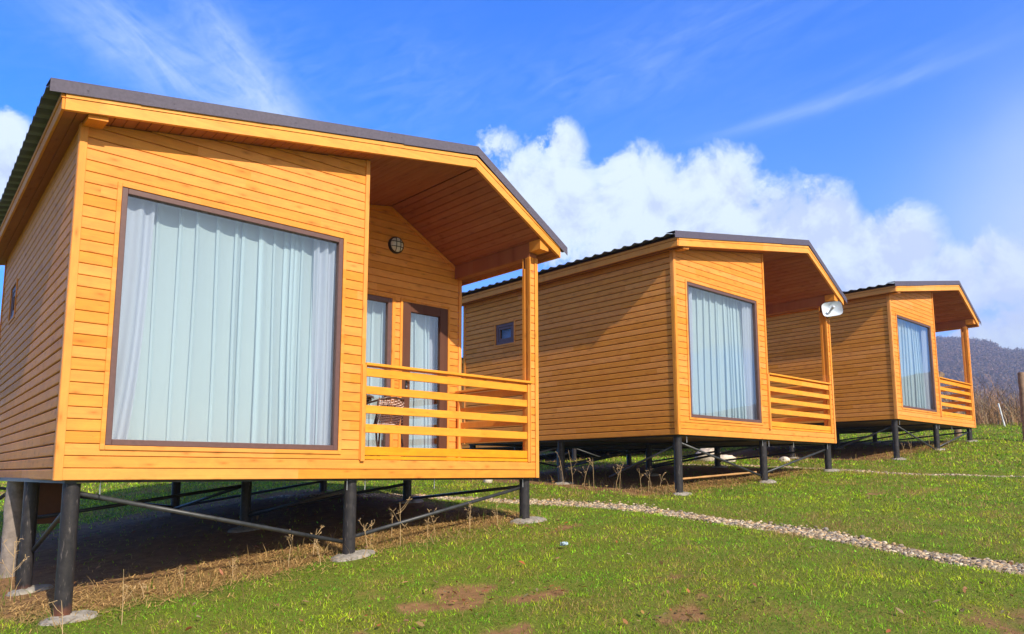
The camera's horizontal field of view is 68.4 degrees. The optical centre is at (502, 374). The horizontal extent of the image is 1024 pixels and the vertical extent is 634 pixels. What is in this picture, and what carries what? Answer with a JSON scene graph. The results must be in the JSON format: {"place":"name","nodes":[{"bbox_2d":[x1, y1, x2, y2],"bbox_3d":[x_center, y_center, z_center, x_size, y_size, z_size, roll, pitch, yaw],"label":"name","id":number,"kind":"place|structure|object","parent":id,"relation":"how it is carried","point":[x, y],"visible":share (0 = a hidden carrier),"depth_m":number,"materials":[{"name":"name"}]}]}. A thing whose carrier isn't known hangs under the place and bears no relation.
{"place":"outdoors","nodes":[
{"label":"outdoors","id":0,"kind":"place"},
{"bbox_2d":[0,345,1023,633],"bbox_3d":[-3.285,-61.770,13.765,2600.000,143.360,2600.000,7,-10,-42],"label":"ground","id":1,"kind":"structure","parent":0,"point":[152,549],"depth_m":6.98,"materials":[{"name":"green plant"}]},
{"bbox_2d":[0,481,23,578],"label":"timber post","id":2,"kind":"object","parent":1,"relation":"on","point":[12,509],"visible":0.61,"depth_m":7.30,"materials":[{"name":"grey wood"}]},
{"bbox_2d":[0,538,28,599],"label":"dry weed","id":3,"kind":"object","parent":1,"relation":"on","point":[16,541],"visible":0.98,"depth_m":6.25,"materials":[{"name":"beige plant"}]},
{"bbox_2d":[49,600,62,633],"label":"dry weed","id":4,"kind":"object","parent":1,"relation":"on","point":[60,616],"visible":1,"depth_m":5.02,"materials":[{"name":"beige plant"}]},
{"bbox_2d":[121,569,135,624],"bbox_3d":[-2.726,1.618,5.457,0.099,0.420,0.141,7,-10,-42],"label":"dry weed","id":5,"kind":"object","parent":1,"relation":"on","point":[125,594],"visible":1,"depth_m":5.42,"materials":[{"name":"beige plant"}]},
{"bbox_2d":[139,581,146,597],"bbox_3d":[-2.915,1.759,6.105,0.071,0.161,0.056,-4,-9,29],"label":"dry weed","id":6,"kind":"object","parent":1,"relation":"on","point":[143,587],"visible":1,"depth_m":6.10,"materials":[{"name":"beige plant"}]},
{"bbox_2d":[228,558,238,578],"bbox_3d":[-2.380,1.727,6.655,0.086,0.201,0.082,0,-8,-4],"label":"dry weed","id":7,"kind":"object","parent":1,"relation":"on","point":[232,565],"visible":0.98,"depth_m":6.66,"materials":[{"name":"beige plant"}]},
{"bbox_2d":[0,77,567,625],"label":"wooden cabin","id":8,"kind":"object","parent":1,"relation":"on","point":[196,291],"visible":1,"depth_m":6.93,"materials":[{"name":"brown wood"}]},
{"bbox_2d":[8,278,17,324],"bbox_3d":[-5.646,-0.831,8.735,0.067,0.450,0.571,6,-10,-38],"label":"window","id":9,"kind":"structure","parent":8,"relation":"in","point":[12,304],"depth_m":8.84,"materials":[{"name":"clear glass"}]},
{"bbox_2d":[37,482,62,523],"bbox_3d":[-4.731,1.333,7.949,0.380,0.475,0.100,7,-10,-42],"label":"hanging panel","id":10,"kind":"object","parent":8,"relation":"hanging from","point":[50,496],"visible":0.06,"depth_m":7.88,"materials":[{"name":"brown wood"}]},
{"bbox_2d":[99,181,346,453],"bbox_3d":[-2.393,-0.418,6.634,2.203,2.205,0.215,7,-10,-42],"label":"window","id":11,"kind":"structure","parent":8,"relation":"in","point":[226,331],"depth_m":6.62,"materials":[{"name":"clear glass"}]},
{"bbox_2d":[365,394,373,455],"bbox_3d":[-1.720,0.595,8.242,0.610,0.717,0.610,7,-10,-42],"label":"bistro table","id":12,"kind":"object","parent":8,"relation":"on","point":[369,398],"visible":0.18,"depth_m":8.22,"materials":[{"name":"brown glass"}]},
{"bbox_2d":[365,291,395,455],"bbox_3d":[-1.852,0.004,9.045,1.270,2.091,0.185,7,-10,-42],"label":"window","id":13,"kind":"structure","parent":8,"relation":"in","point":[381,311],"depth_m":9.40,"materials":[{"name":"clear glass"}]},
{"bbox_2d":[366,397,405,460],"bbox_3d":[-1.363,0.617,8.376,0.510,0.706,0.515,-5,-9,33],"label":"wicker armchair","id":14,"kind":"object","parent":8,"relation":"on","point":[397,402],"visible":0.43,"depth_m":8.24,"materials":[{"name":"brown wicker"}]},
{"bbox_2d":[398,298,449,460],"bbox_3d":[-1.050,0.101,9.751,0.232,2.083,0.798,-7,-10,42],"label":"door","id":15,"kind":"structure","parent":8,"relation":"in","point":[417,321],"depth_m":9.82,"materials":[{"name":"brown wood"}]},
{"bbox_2d":[284,534,292,567],"bbox_3d":[-1.982,1.629,7.006,0.078,0.362,0.179,1,-8,-9],"label":"dry weed","id":16,"kind":"object","parent":1,"relation":"on","point":[289,536],"visible":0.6,"depth_m":6.98,"materials":[{"name":"beige plant"}]},
{"bbox_2d":[358,518,371,543],"bbox_3d":[-1.345,1.584,7.354,0.100,0.356,0.142,-4,-9,30],"label":"dry weed","id":17,"kind":"object","parent":1,"relation":"on","point":[365,529],"visible":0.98,"depth_m":7.36,"materials":[{"name":"beige plant"}]},
{"bbox_2d":[390,497,411,541],"bbox_3d":[-1.033,1.514,7.693,0.230,0.517,0.106,2,-8,-15],"label":"dry weed","id":18,"kind":"object","parent":1,"relation":"on","point":[398,520],"visible":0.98,"depth_m":7.67,"materials":[{"name":"beige plant"}]},
{"bbox_2d":[0,436,976,633],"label":"dry grass","id":19,"kind":"structure","parent":1,"relation":"on","point":[161,592],"depth_m":7.25,"materials":[{"name":"brown plant"}]},
{"bbox_2d":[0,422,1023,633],"bbox_3d":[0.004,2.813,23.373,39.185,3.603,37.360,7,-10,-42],"label":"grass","id":20,"kind":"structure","parent":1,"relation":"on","point":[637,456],"depth_m":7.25,"materials":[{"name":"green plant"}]},
{"bbox_2d":[74,481,1023,633],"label":"fallen leaves","id":21,"kind":"object","parent":1,"relation":"on","point":[625,621],"visible":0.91,"depth_m":5.59,"materials":[{"name":"brown plant"}]},
{"bbox_2d":[461,357,672,460],"bbox_3d":[2.152,1.371,24.483,5.578,5.275,5.517,7,-10,-42],"label":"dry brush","id":22,"kind":"object","parent":1,"relation":"on","point":[572,452],"depth_m":24.30,"materials":[{"name":"brown plant"}]},
{"bbox_2d":[462,230,846,495],"bbox_3d":[2.773,0.308,14.585,5.578,5.275,5.517,7,-10,-41],"label":"wooden cabin","id":23,"kind":"object","parent":1,"relation":"on","point":[654,343],"visible":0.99,"depth_m":12.49,"materials":[{"name":"brown wood"}]},
{"bbox_2d":[494,319,514,346],"bbox_3d":[0.083,-0.750,14.038,0.116,0.450,0.570,7,-10,-41],"label":"window","id":24,"kind":"structure","parent":23,"relation":"in","point":[504,334],"depth_m":14.07,"materials":[{"name":"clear glass"}]},
{"bbox_2d":[685,279,762,424],"bbox_3d":[3.459,-0.325,12.026,2.213,2.205,0.215,7,-10,-41],"label":"window","id":25,"kind":"structure","parent":23,"relation":"in","point":[723,343],"depth_m":12.17,"materials":[{"name":"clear glass"}]},
{"bbox_2d":[822,301,842,317],"bbox_3d":[6.317,-1.245,14.402,0.261,0.297,0.313,7,-10,-42],"label":"dish antenna","id":26,"kind":"object","parent":23,"relation":"attached to","point":[833,308],"visible":1,"depth_m":14.42,"materials":[{"name":"white paint"}]},
{"bbox_2d":[695,448,720,461],"bbox_3d":[4.992,1.995,18.228,0.692,0.473,0.569,-5,-9,33],"label":"boulder","id":27,"kind":"object","parent":1,"relation":"on","point":[708,450],"visible":0.26,"depth_m":18.05,"materials":[{"name":"stone"}]},
{"bbox_2d":[683,471,756,479],"bbox_3d":[3.551,1.684,12.491,1.412,0.155,0.041,1,-8,-8],"label":"timber pole","id":28,"kind":"object","parent":1,"relation":"on","point":[719,475],"visible":0.81,"depth_m":12.48,"materials":[{"name":"brown wood"}]},
{"bbox_2d":[714,455,735,461],"bbox_3d":[5.219,2.003,17.585,0.514,0.239,0.383,2,-8,-12],"label":"boulder","id":29,"kind":"object","parent":1,"relation":"on","point":[727,456],"visible":0.38,"depth_m":17.45,"materials":[{"name":"stone"}]},
{"bbox_2d":[779,457,789,461],"bbox_3d":[6.313,1.928,16.837,0.242,0.172,0.192,0,-8,2],"label":"boulder","id":30,"kind":"object","parent":1,"relation":"on","point":[781,459],"visible":0.68,"depth_m":16.78,"materials":[{"name":"stone"}]},
{"bbox_2d":[752,281,980,459],"bbox_3d":[8.730,0.395,19.867,5.578,5.275,5.517,7,-10,-41],"label":"wooden cabin","id":31,"kind":"object","parent":1,"relation":"on","point":[886,378],"visible":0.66,"depth_m":17.57,"materials":[{"name":"brown wood"}]},
{"bbox_2d":[895,313,937,413],"bbox_3d":[9.411,-0.238,17.308,2.213,2.205,0.215,7,-10,-41],"label":"window","id":32,"kind":"structure","parent":31,"relation":"in","point":[913,343],"depth_m":17.57,"materials":[{"name":"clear glass"}]},
{"bbox_2d":[951,394,961,436],"bbox_3d":[12.893,1.259,21.362,0.224,1.388,0.197,7,-10,-42],"label":"fence post","id":33,"kind":"object","parent":1,"relation":"on","point":[956,431],"visible":0.27,"depth_m":21.27,"materials":[{"name":"wood"}]},
{"bbox_2d":[936,335,1023,421],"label":"woodland","id":34,"kind":"object","parent":1,"relation":"on","point":[1003,358],"visible":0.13,"depth_m":543.28,"materials":[{"name":"plant"}]},
{"bbox_2d":[941,371,1020,425],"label":"brambles","id":35,"kind":"object","parent":1,"relation":"on","point":[982,416],"visible":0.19,"depth_m":27.98,"materials":[{"name":"brown plant"}]},
{"bbox_2d":[998,403,1004,425],"bbox_3d":[16.537,1.391,24.921,0.197,0.857,0.053,-1,-8,9],"label":"marker stake","id":36,"kind":"object","parent":1,"relation":"on","point":[1001,414],"visible":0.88,"depth_m":24.91,"materials":[{"name":"white metal"}]},
{"bbox_2d":[1017,372,1023,440],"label":"fence post","id":37,"kind":"object","parent":1,"relation":"on","point":[1021,385],"visible":0.98,"depth_m":19.41,"materials":[{"name":"wood"}]},
{"bbox_2d":[0,0,1023,389],"label":"sky","id":38,"kind":"structure","parent":0,"point":[885,136],"materials":[{"name":"blue"}]},
{"bbox_2d":[269,492,1023,574],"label":"gravel path","id":39,"kind":"structure","parent":0,"point":[961,560],"depth_m":8.05,"materials":[{"name":"grey gravel"}]},
{"bbox_2d":[594,462,1023,476],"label":"gravel path","id":40,"kind":"structure","parent":0,"point":[855,470],"depth_m":13.87,"materials":[{"name":"grey gravel"}]}
]}

